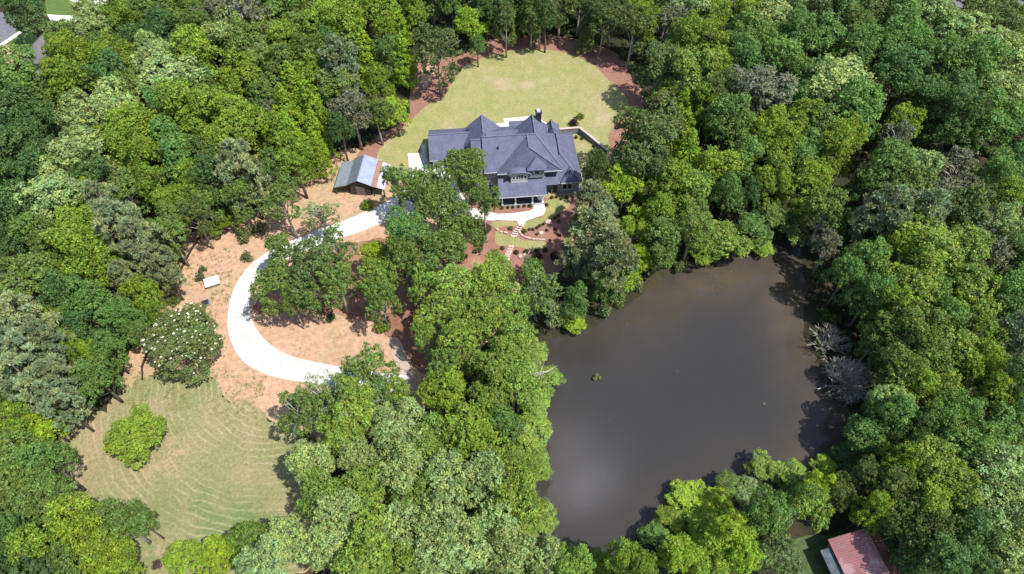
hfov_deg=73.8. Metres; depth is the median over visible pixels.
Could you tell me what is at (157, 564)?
bush
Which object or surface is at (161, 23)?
broadleaf tree
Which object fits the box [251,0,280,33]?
broadleaf tree
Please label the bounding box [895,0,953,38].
broadleaf tree
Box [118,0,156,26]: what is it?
oak tree
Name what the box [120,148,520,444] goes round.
bare soil
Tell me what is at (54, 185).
broadleaf tree
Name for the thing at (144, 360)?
silt fence
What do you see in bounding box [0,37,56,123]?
broadleaf tree
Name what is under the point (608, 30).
oak tree
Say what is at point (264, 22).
broadleaf tree
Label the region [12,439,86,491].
broadleaf tree
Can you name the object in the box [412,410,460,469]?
broadleaf tree
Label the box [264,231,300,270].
oak tree
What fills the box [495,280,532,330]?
broadleaf tree
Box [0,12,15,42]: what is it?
road
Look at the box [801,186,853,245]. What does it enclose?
oak tree
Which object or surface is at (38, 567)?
woods
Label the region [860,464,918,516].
oak tree
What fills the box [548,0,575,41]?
oak tree
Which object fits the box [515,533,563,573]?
broadleaf tree
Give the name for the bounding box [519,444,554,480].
broadleaf tree
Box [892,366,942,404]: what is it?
broadleaf tree
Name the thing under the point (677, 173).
broadleaf tree
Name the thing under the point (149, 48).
broadleaf tree
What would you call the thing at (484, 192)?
oak tree
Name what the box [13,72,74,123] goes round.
oak tree
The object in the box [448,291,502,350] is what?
broadleaf tree
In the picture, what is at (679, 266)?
bush
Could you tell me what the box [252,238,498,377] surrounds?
red soil
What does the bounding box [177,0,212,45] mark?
broadleaf tree
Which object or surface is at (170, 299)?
bush
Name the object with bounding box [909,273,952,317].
broadleaf tree
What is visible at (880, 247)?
broadleaf tree
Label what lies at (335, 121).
broadleaf tree
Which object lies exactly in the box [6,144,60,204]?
broadleaf tree
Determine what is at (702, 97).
broadleaf tree
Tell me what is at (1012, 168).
broadleaf tree
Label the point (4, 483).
oak tree
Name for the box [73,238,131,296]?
broadleaf tree
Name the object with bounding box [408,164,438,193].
oak tree
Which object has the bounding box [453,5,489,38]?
broadleaf tree
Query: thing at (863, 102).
broadleaf tree
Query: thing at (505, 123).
patio
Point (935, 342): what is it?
oak tree
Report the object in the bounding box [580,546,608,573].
broadleaf tree
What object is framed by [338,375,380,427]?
broadleaf tree
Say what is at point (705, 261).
broadleaf tree
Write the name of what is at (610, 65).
mulch bed
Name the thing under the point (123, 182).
oak tree
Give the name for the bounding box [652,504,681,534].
broadleaf tree
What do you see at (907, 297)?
broadleaf tree
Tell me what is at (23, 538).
broadleaf tree
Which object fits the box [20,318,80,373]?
pine tree
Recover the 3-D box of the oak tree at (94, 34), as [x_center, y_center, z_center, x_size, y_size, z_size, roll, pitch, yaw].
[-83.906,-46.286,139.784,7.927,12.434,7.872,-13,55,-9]
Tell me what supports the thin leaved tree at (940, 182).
on the ground at (838, 520)
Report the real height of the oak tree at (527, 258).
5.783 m
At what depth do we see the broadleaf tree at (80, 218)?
104.85 m
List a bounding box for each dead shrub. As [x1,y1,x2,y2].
[808,323,850,360]
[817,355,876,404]
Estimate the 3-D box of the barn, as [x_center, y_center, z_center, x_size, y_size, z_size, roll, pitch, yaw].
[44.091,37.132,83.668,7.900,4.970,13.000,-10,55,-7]
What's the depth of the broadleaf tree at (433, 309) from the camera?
97.90 m
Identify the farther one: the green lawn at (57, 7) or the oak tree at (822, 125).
the green lawn at (57, 7)
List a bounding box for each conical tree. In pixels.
[272,82,313,146]
[275,109,316,177]
[276,60,316,126]
[296,74,337,139]
[303,126,338,180]
[305,109,339,159]
[353,27,385,90]
[377,0,416,46]
[390,32,418,90]
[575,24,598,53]
[661,106,697,161]
[669,87,694,138]
[670,128,701,191]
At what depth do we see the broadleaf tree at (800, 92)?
124.95 m
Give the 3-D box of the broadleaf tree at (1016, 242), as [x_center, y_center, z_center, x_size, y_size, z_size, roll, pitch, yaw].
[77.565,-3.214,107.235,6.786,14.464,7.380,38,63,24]
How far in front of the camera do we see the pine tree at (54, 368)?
90.25 m
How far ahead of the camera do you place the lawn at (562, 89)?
141.88 m
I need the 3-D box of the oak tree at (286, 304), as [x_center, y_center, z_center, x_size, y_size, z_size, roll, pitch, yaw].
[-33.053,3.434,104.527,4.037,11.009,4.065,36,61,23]
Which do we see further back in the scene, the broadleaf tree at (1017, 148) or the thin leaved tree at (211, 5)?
the thin leaved tree at (211, 5)
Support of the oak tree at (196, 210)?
on the bare soil at (279, 333)
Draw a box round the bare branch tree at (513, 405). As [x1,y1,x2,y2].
[512,360,555,410]
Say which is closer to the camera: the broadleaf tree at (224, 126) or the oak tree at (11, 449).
the oak tree at (11, 449)
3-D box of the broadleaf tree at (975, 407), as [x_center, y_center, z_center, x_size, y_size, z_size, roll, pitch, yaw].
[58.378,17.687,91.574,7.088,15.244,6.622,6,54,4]
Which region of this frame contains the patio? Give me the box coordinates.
[497,116,546,126]
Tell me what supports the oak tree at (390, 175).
on the bare soil at (279, 333)
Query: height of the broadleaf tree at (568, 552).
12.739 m
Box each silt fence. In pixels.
[140,331,156,378]
[180,235,202,271]
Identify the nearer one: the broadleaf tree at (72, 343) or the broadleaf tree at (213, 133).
the broadleaf tree at (72, 343)
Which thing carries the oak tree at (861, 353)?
on the ground at (838, 520)
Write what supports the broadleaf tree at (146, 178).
on the ground at (838, 520)
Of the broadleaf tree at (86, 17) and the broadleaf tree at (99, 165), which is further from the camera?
the broadleaf tree at (86, 17)
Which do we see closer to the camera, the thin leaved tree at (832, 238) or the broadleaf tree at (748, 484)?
the broadleaf tree at (748, 484)
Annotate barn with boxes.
[815,528,899,573]
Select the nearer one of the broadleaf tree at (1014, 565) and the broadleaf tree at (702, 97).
the broadleaf tree at (1014, 565)
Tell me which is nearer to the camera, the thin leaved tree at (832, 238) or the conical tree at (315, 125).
the thin leaved tree at (832, 238)
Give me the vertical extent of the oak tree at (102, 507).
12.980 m
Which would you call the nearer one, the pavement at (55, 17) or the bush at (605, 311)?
the bush at (605, 311)
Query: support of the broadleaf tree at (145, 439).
on the meadow
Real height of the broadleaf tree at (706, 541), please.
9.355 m
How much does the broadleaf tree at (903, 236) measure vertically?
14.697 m
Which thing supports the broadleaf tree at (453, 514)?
on the ground at (838, 520)
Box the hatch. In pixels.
[201,298,210,305]
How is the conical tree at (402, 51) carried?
on the ground at (838, 520)
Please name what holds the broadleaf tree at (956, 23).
on the ground at (838, 520)
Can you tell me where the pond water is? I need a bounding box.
[528,234,850,570]
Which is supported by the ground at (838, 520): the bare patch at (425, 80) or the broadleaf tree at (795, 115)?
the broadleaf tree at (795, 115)
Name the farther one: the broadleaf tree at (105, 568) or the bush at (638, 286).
the bush at (638, 286)
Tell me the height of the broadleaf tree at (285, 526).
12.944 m
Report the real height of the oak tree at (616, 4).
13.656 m
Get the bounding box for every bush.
[151,559,161,569]
[164,293,181,306]
[172,246,185,263]
[194,271,205,281]
[198,265,207,271]
[235,223,253,243]
[240,250,253,262]
[252,219,267,235]
[326,312,335,322]
[360,199,373,210]
[373,318,390,333]
[490,248,499,254]
[515,29,521,37]
[531,253,542,260]
[550,250,558,260]
[560,27,566,34]
[569,117,578,126]
[576,112,584,119]
[592,373,601,380]
[593,303,611,319]
[609,291,624,308]
[631,279,643,292]
[673,260,685,273]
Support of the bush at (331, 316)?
on the bare soil at (279, 333)
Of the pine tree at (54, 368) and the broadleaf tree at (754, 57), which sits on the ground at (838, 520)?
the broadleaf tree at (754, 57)
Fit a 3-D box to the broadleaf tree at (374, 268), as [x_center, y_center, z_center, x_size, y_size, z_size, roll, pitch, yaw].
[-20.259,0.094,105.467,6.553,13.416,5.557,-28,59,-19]
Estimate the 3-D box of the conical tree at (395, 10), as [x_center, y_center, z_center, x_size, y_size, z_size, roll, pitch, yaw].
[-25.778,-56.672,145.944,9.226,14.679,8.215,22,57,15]
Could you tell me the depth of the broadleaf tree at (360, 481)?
83.58 m
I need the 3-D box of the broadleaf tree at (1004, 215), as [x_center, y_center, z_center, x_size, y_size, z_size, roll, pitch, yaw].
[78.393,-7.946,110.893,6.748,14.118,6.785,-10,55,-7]
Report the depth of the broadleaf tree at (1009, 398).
90.12 m
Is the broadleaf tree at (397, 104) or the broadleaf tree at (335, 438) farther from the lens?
the broadleaf tree at (397, 104)
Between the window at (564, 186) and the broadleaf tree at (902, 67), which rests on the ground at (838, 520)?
the broadleaf tree at (902, 67)
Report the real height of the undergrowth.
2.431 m
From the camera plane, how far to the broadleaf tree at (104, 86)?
123.20 m
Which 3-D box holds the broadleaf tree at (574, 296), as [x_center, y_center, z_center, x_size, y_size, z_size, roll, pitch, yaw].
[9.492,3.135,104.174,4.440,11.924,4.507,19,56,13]
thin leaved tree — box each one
[189,0,232,24]
[216,0,277,53]
[251,92,274,126]
[294,369,337,419]
[297,201,340,238]
[325,86,380,150]
[537,296,569,329]
[648,4,689,60]
[717,0,744,40]
[723,62,800,115]
[809,227,842,272]
[874,119,915,164]
[920,145,984,187]
[926,177,964,222]
[940,439,995,479]
[951,228,1017,288]
[960,203,1008,248]
[997,177,1023,221]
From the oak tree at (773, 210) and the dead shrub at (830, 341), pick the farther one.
the oak tree at (773, 210)
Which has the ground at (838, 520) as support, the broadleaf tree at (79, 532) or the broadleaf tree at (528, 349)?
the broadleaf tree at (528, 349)
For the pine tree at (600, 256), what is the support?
on the ground at (838, 520)
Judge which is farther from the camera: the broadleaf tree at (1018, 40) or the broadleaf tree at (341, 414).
the broadleaf tree at (1018, 40)
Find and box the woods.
[0,261,494,573]
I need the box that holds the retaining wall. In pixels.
[559,126,607,152]
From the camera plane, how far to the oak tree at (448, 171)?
114.91 m
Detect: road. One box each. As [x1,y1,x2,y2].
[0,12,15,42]
[926,0,1023,7]
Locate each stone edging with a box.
[518,231,544,240]
[519,248,533,258]
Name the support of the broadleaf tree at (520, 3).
on the mulch bed
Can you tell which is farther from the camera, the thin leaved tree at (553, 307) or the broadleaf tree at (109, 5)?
the broadleaf tree at (109, 5)
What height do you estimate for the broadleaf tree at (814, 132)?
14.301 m
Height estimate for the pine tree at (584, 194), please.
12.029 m
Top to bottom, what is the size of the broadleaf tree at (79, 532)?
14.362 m
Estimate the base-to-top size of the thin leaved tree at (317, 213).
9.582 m
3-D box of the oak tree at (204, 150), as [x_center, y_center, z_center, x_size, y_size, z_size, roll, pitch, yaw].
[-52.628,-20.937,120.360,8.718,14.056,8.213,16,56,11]
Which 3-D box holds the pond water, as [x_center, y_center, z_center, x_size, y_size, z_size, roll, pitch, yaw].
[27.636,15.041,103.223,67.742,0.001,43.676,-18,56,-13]
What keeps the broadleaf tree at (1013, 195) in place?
on the ground at (838, 520)
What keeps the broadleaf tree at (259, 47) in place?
on the ground at (838, 520)
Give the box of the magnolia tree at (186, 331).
[139,301,226,384]
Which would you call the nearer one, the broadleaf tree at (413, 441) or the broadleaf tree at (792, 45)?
the broadleaf tree at (413, 441)
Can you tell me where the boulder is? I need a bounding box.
[545,219,551,224]
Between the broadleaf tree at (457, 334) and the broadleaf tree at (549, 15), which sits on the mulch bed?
the broadleaf tree at (549, 15)
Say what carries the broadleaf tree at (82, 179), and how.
on the ground at (838, 520)
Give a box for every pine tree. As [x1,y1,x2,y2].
[0,288,71,364]
[0,321,55,392]
[0,345,67,412]
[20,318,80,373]
[30,358,96,415]
[79,178,123,216]
[87,197,157,275]
[106,258,148,304]
[115,214,173,289]
[136,242,186,300]
[212,137,272,219]
[315,32,361,94]
[554,238,595,286]
[562,199,631,267]
[571,178,613,228]
[582,226,640,305]
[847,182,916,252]
[885,187,953,261]
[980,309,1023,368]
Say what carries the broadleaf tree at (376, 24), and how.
on the ground at (838, 520)
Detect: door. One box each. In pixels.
[355,187,365,194]
[552,185,556,193]
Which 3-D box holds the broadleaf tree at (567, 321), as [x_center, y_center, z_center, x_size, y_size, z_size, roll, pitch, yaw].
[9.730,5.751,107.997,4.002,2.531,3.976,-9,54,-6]
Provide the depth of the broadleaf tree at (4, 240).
105.68 m
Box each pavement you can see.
[0,31,20,46]
[47,14,78,20]
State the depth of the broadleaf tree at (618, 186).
115.99 m
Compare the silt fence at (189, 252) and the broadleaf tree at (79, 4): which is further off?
the broadleaf tree at (79, 4)
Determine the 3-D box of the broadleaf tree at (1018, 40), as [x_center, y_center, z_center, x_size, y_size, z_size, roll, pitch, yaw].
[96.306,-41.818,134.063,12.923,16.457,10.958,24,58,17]
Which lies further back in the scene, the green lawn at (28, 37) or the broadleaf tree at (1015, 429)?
the green lawn at (28, 37)
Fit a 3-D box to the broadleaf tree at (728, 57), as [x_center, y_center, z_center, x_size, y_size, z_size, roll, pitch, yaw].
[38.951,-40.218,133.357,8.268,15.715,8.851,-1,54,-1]
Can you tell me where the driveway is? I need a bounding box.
[227,144,497,393]
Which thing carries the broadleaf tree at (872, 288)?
on the ground at (838, 520)
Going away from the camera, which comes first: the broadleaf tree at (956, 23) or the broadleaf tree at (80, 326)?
the broadleaf tree at (80, 326)
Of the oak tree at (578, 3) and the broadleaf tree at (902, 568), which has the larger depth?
the oak tree at (578, 3)
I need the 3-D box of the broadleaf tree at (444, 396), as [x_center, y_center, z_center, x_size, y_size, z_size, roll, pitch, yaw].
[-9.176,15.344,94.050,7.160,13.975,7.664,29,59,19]
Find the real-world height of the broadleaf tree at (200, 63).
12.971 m
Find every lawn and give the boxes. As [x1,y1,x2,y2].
[0,27,36,67]
[43,0,79,16]
[377,49,628,201]
[492,221,517,227]
[495,231,547,248]
[523,197,570,228]
[791,525,899,573]
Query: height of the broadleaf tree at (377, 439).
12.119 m
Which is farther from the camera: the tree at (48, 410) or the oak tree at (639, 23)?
the oak tree at (639, 23)
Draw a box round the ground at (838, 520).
[0,0,1023,573]
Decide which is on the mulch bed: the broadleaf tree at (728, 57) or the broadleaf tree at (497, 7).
the broadleaf tree at (497, 7)
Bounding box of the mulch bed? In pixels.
[357,35,643,281]
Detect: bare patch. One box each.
[2,45,21,63]
[421,60,435,88]
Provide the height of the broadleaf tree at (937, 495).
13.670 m
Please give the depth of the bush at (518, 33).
153.74 m
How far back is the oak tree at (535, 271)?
101.47 m
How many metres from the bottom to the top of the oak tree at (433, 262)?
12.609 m
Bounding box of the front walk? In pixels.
[494,204,545,224]
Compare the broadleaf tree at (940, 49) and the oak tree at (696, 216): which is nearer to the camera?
the oak tree at (696, 216)
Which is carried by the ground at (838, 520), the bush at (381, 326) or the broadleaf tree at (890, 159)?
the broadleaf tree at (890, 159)
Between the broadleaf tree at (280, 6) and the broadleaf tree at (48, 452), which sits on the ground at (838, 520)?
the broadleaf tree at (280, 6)
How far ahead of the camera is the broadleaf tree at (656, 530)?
87.19 m
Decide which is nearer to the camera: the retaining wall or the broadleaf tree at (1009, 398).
the broadleaf tree at (1009, 398)
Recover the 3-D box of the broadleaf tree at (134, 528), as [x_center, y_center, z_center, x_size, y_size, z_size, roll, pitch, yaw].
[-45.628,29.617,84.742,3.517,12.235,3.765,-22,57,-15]
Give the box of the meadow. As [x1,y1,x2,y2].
[49,366,324,573]
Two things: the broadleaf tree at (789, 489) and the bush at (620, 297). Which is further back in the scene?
the bush at (620, 297)
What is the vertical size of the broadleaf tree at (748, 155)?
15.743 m
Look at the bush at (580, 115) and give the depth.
137.88 m
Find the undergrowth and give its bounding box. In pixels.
[0,0,1023,573]
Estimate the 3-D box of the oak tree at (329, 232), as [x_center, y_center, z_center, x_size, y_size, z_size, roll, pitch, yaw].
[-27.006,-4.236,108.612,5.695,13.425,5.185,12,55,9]
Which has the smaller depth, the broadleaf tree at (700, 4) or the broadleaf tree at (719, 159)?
the broadleaf tree at (719, 159)
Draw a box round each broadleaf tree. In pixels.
[0,0,47,35]
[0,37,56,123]
[0,73,59,151]
[0,106,47,158]
[0,120,52,193]
[0,156,38,206]
[0,183,56,236]
[0,220,35,265]
[0,398,38,441]
[0,427,20,471]
[0,506,50,560]
[0,523,77,573]
[0,545,22,573]
[5,169,89,221]
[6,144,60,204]
[6,212,54,256]
[8,92,67,152]
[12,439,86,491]
[21,404,70,443]
[26,263,69,305]
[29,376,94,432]
[35,268,93,327]
[36,54,97,107]
[36,148,91,177]
[38,31,77,84]
[38,220,114,294]
[40,305,86,353]
[42,491,112,555]
[44,121,125,185]
[47,27,94,89]
[49,202,108,273]
[53,86,116,151]
[55,511,134,573]
[58,272,125,339]
[59,309,112,360]
[59,327,101,374]
[62,176,97,225]
[65,146,112,188]
[65,355,127,404]
[67,2,120,48]
[68,0,107,28]
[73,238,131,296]
[76,338,111,372]
[77,534,145,573]
[81,47,134,100]
[87,74,139,129]
[87,120,161,185]
[87,330,130,373]
[88,31,140,99]
[92,297,135,346]
[100,0,134,40]
[101,404,168,470]
[103,101,170,173]
[108,0,141,42]
[112,501,164,538]
[113,294,150,339]
[117,274,164,315]
[119,20,161,73]
[119,135,169,190]
[129,29,177,84]
[130,161,175,202]
[134,47,215,115]
[140,85,179,141]
[141,4,192,62]
[142,297,170,322]
[146,114,189,163]
[151,183,198,242]
[152,75,217,136]
[158,131,205,177]
[160,22,227,86]
[161,539,212,573]
[168,158,218,215]
[173,102,212,158]
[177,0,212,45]
[181,56,217,85]
[185,152,233,221]
[186,82,243,135]
[195,107,262,180]
[195,534,239,573]
[196,4,246,70]
[201,127,229,170]
[206,206,240,236]
[211,93,266,155]
[214,47,271,104]
[226,518,269,552]
[232,531,297,573]
[246,35,277,87]
[249,8,278,43]
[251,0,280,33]
[254,109,282,149]
[262,0,306,29]
[263,512,316,565]
[265,17,310,79]
[268,126,312,198]
[283,438,337,495]
[292,519,350,572]
[293,50,326,105]
[295,463,344,521]
[296,4,337,51]
[310,0,366,52]
[311,23,348,56]
[313,486,370,543]
[314,413,362,459]
[325,111,355,160]
[329,527,393,573]
[330,383,385,444]
[336,434,376,478]
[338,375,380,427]
[338,461,387,515]
[347,494,405,557]
[348,0,386,52]
[356,258,397,305]
[357,240,387,276]
[362,61,396,101]
[368,413,412,464]
[370,9,397,68]
[370,33,398,83]
[370,396,432,451]
[373,441,429,504]
[375,94,413,136]
[376,499,428,558]
[377,539,427,573]
[379,374,416,415]
[382,204,431,271]
[384,426,438,479]
[385,470,447,530]
[388,0,430,30]
[398,0,428,43]
[407,261,442,305]
[407,519,466,573]
[409,319,437,363]
[411,491,467,554]
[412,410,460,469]
[413,289,462,346]
[415,365,468,426]
[419,447,482,515]
[429,261,487,315]
[432,516,496,573]
[434,317,484,376]
[438,0,462,31]
[438,397,511,464]
[446,0,472,30]
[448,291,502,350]
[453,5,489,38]
[466,335,521,397]
[467,372,514,419]
[469,34,488,66]
[470,0,498,45]
[470,253,509,309]
[470,442,513,504]
[472,493,520,549]
[479,311,538,363]
[482,523,532,573]
[483,401,525,448]
[484,0,513,42]
[484,251,516,286]
[486,470,544,525]
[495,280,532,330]
[495,448,542,491]
[498,354,540,413]
[510,411,552,452]
[511,0,525,31]
[511,335,548,379]
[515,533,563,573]
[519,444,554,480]
[520,387,550,422]
[520,497,559,535]
[532,2,559,52]
[533,365,566,396]
[545,542,596,573]
[559,279,589,322]
[562,314,586,333]
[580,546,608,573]
[588,268,617,311]
[594,163,646,216]
[598,535,642,573]
[614,0,656,30]
[614,265,642,292]
[618,206,650,243]
[623,547,658,573]
[628,0,661,60]
[628,242,652,272]
[634,191,674,246]
[636,519,669,551]
[645,158,692,216]
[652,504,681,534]
[653,0,689,38]
[654,532,701,573]
[658,8,702,79]
[659,43,722,106]
[664,0,717,48]
[664,479,707,514]
[673,167,717,213]
[674,509,717,552]
[683,17,732,80]
[684,234,719,265]
[684,530,734,573]
[686,81,720,140]
[692,485,735,521]
[693,144,745,205]
[696,0,733,40]
[697,43,733,110]
[701,91,756,169]
[702,218,755,259]
[704,507,758,558]
[708,171,745,224]
[714,6,769,69]
[722,537,764,573]
[723,33,766,95]
[726,133,763,202]
[729,0,766,56]
[729,210,774,249]
[734,175,762,218]
[734,473,757,506]
[736,102,788,172]
[736,483,795,535]
[740,20,779,66]
[743,447,779,480]
[745,0,792,47]
[747,119,806,187]
[748,150,795,207]
[752,236,773,256]
[761,34,807,91]
[764,2,818,73]
[765,107,808,167]
[770,457,806,488]
[772,55,824,107]
[772,139,819,199]
[775,0,823,27]
[778,157,832,221]
[779,471,814,497]
[781,78,817,124]
[781,481,834,532]
[788,97,832,138]
[789,10,847,66]
[789,126,827,189]
[798,468,840,504]
[804,118,856,187]
[805,53,876,118]
[809,453,838,476]
[819,0,865,50]
[819,250,868,307]
[825,75,887,144]
[830,25,879,74]
[830,112,870,167]
[830,440,862,471]
[838,236,892,295]
[841,270,898,328]
[841,412,890,455]
[842,164,885,219]
[844,489,896,535]
[849,136,920,214]
[852,13,915,78]
[857,394,919,445]
[865,383,915,419]
[866,280,925,331]
[869,42,935,122]
[870,250,947,314]
[876,0,926,64]
[876,101,928,146]
[876,221,921,275]
[877,411,939,460]
[877,438,926,484]
[880,18,934,96]
[885,432,958,493]
[885,479,955,530]
[886,145,946,200]
[889,545,928,573]
[890,212,965,274]
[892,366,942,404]
[894,528,972,573]
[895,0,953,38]
[903,396,962,444]
[904,81,951,141]
[905,30,970,108]
[906,68,979,136]
[908,369,964,425]
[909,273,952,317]
[914,449,978,492]
[918,2,973,74]
[920,296,971,342]
[920,465,985,518]
[921,82,990,162]
[922,385,988,443]
[925,259,980,305]
[926,220,994,278]
[929,325,993,380]
[929,503,1011,573]
[932,412,1007,468]
[933,267,1001,330]
[941,32,1016,123]
[945,9,1014,71]
[945,482,1023,554]
[949,400,1023,460]
[953,340,1007,390]
[954,311,1017,376]
[957,69,1023,139]
[958,85,1023,167]
[960,439,1023,504]
[964,146,1023,201]
[964,370,1022,424]
[966,266,1023,330]
[966,478,1023,545]
[966,521,1023,573]
[973,29,1023,99]
[973,354,1023,417]
[979,174,1023,232]
[983,201,1023,246]
[984,95,1023,158]
[985,229,1023,285]
[988,399,1023,463]
[993,139,1023,190]
[994,253,1023,299]
[1006,5,1023,45]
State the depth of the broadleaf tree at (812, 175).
112.16 m
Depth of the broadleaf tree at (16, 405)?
89.17 m
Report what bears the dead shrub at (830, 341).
on the ground at (838, 520)
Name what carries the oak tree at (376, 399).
on the bare soil at (279, 333)
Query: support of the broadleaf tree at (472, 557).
on the ground at (838, 520)
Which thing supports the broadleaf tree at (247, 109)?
on the ground at (838, 520)
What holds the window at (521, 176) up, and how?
in the house at (532, 159)
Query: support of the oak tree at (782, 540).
on the ground at (838, 520)
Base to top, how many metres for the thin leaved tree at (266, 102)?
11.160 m
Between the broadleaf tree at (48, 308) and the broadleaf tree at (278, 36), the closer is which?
the broadleaf tree at (48, 308)
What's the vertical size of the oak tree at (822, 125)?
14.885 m
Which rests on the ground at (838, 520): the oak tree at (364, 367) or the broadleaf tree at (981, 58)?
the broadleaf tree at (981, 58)
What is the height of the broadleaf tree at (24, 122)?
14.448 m
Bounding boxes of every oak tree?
[0,251,63,306]
[0,427,60,487]
[0,458,44,518]
[5,468,77,520]
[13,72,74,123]
[26,217,59,264]
[33,243,78,279]
[38,16,78,57]
[46,540,97,573]
[74,30,116,64]
[92,495,157,546]
[95,15,126,67]
[102,166,153,216]
[111,65,155,107]
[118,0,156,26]
[119,321,153,350]
[143,0,181,30]
[144,200,191,266]
[165,0,207,31]
[174,194,215,249]
[179,0,215,62]
[183,181,226,234]
[184,134,234,191]
[188,72,218,109]
[217,14,270,71]
[218,169,257,225]
[244,70,285,109]
[248,144,291,189]
[248,256,295,317]
[255,41,297,79]
[256,174,299,237]
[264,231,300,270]
[276,386,317,439]
[278,284,306,328]
[281,6,314,64]
[283,235,343,306]
[284,279,326,324]
[288,29,328,81]
[290,0,332,28]
[312,261,363,314]
[313,66,353,121]
[314,372,354,417]
[321,225,357,284]
[339,341,401,385]
[357,96,396,145]
[359,277,402,329]
[366,376,404,416]
[379,163,411,207]
[381,232,424,294]
[395,175,427,208]
[405,245,442,292]
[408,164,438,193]
[409,21,464,94]
[413,179,462,244]
[418,229,468,277]
[419,0,444,27]
[425,347,461,393]
[432,159,456,210]
[439,199,486,260]
[443,147,487,204]
[467,184,500,232]
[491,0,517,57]
[499,0,522,29]
[517,257,562,318]
[519,1,546,49]
[520,255,544,275]
[524,0,555,50]
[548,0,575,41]
[568,213,579,228]
[570,0,590,36]
[578,0,610,52]
[582,148,609,190]
[586,3,618,55]
[591,0,628,47]
[608,90,686,166]
[609,128,662,193]
[616,2,653,68]
[631,146,673,206]
[632,38,683,109]
[641,216,685,272]
[675,198,720,263]
[689,67,744,137]
[713,469,745,498]
[750,529,804,573]
[756,196,789,235]
[773,211,811,246]
[793,101,860,169]
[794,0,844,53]
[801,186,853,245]
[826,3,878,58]
[826,470,857,512]
[845,454,881,500]
[850,0,905,50]
[853,329,885,364]
[857,306,910,354]
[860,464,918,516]
[865,334,908,379]
[868,490,928,539]
[873,342,931,401]
[878,296,951,361]
[880,163,942,223]
[886,323,954,381]
[889,509,959,564]
[930,183,995,236]
[944,0,1004,67]
[974,0,1023,36]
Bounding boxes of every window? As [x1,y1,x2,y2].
[516,174,523,179]
[562,183,572,189]
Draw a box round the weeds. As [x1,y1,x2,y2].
[67,155,379,551]
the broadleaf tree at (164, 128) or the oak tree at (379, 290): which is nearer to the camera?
the oak tree at (379, 290)
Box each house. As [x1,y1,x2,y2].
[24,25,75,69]
[203,275,219,288]
[428,109,581,206]
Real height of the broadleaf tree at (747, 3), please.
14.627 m
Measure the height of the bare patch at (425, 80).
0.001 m
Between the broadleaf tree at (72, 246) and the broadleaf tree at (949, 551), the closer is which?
the broadleaf tree at (949, 551)
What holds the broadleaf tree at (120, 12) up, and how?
on the ground at (838, 520)
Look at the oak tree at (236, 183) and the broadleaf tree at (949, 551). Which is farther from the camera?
the oak tree at (236, 183)
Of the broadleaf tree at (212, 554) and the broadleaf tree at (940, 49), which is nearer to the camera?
the broadleaf tree at (212, 554)
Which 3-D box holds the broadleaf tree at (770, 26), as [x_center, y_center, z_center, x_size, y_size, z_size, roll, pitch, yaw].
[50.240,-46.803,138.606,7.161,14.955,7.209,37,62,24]
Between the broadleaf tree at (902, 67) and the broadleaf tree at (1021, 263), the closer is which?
the broadleaf tree at (1021, 263)
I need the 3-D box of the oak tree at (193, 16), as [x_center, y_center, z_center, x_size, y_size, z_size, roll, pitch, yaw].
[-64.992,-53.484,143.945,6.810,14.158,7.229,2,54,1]
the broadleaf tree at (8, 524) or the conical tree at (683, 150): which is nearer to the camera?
the broadleaf tree at (8, 524)
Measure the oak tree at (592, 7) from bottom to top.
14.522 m
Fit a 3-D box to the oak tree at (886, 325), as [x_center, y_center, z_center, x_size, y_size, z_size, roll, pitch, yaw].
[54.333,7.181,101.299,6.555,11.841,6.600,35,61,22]
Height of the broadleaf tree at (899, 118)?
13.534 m
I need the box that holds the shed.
[334,154,390,195]
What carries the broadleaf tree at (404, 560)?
on the ground at (838, 520)
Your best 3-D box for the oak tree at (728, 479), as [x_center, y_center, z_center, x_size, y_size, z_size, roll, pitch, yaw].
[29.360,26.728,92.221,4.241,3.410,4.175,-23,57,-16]
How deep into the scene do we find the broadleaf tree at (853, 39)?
133.15 m
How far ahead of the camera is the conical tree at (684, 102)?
125.87 m
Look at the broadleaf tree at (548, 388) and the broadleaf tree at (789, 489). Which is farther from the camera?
the broadleaf tree at (548, 388)
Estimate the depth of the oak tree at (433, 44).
133.11 m
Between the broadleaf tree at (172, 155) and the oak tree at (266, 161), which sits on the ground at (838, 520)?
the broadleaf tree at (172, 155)
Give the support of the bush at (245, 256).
on the bare soil at (279, 333)
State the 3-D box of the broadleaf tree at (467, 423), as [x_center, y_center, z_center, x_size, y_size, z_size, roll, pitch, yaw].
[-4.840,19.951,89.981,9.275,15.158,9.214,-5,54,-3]
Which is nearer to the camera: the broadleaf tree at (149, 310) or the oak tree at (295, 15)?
the broadleaf tree at (149, 310)
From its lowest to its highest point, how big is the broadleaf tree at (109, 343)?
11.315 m
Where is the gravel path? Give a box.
[389,337,418,404]
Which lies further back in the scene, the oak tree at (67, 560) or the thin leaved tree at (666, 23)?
the thin leaved tree at (666, 23)
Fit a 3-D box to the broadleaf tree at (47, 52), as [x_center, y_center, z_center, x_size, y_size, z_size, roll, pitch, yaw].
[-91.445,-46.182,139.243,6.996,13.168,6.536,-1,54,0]
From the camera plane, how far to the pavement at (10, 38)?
154.59 m
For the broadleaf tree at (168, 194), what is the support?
on the bare soil at (279, 333)
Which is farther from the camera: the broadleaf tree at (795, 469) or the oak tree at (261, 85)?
the oak tree at (261, 85)
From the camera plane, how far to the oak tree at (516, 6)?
147.83 m

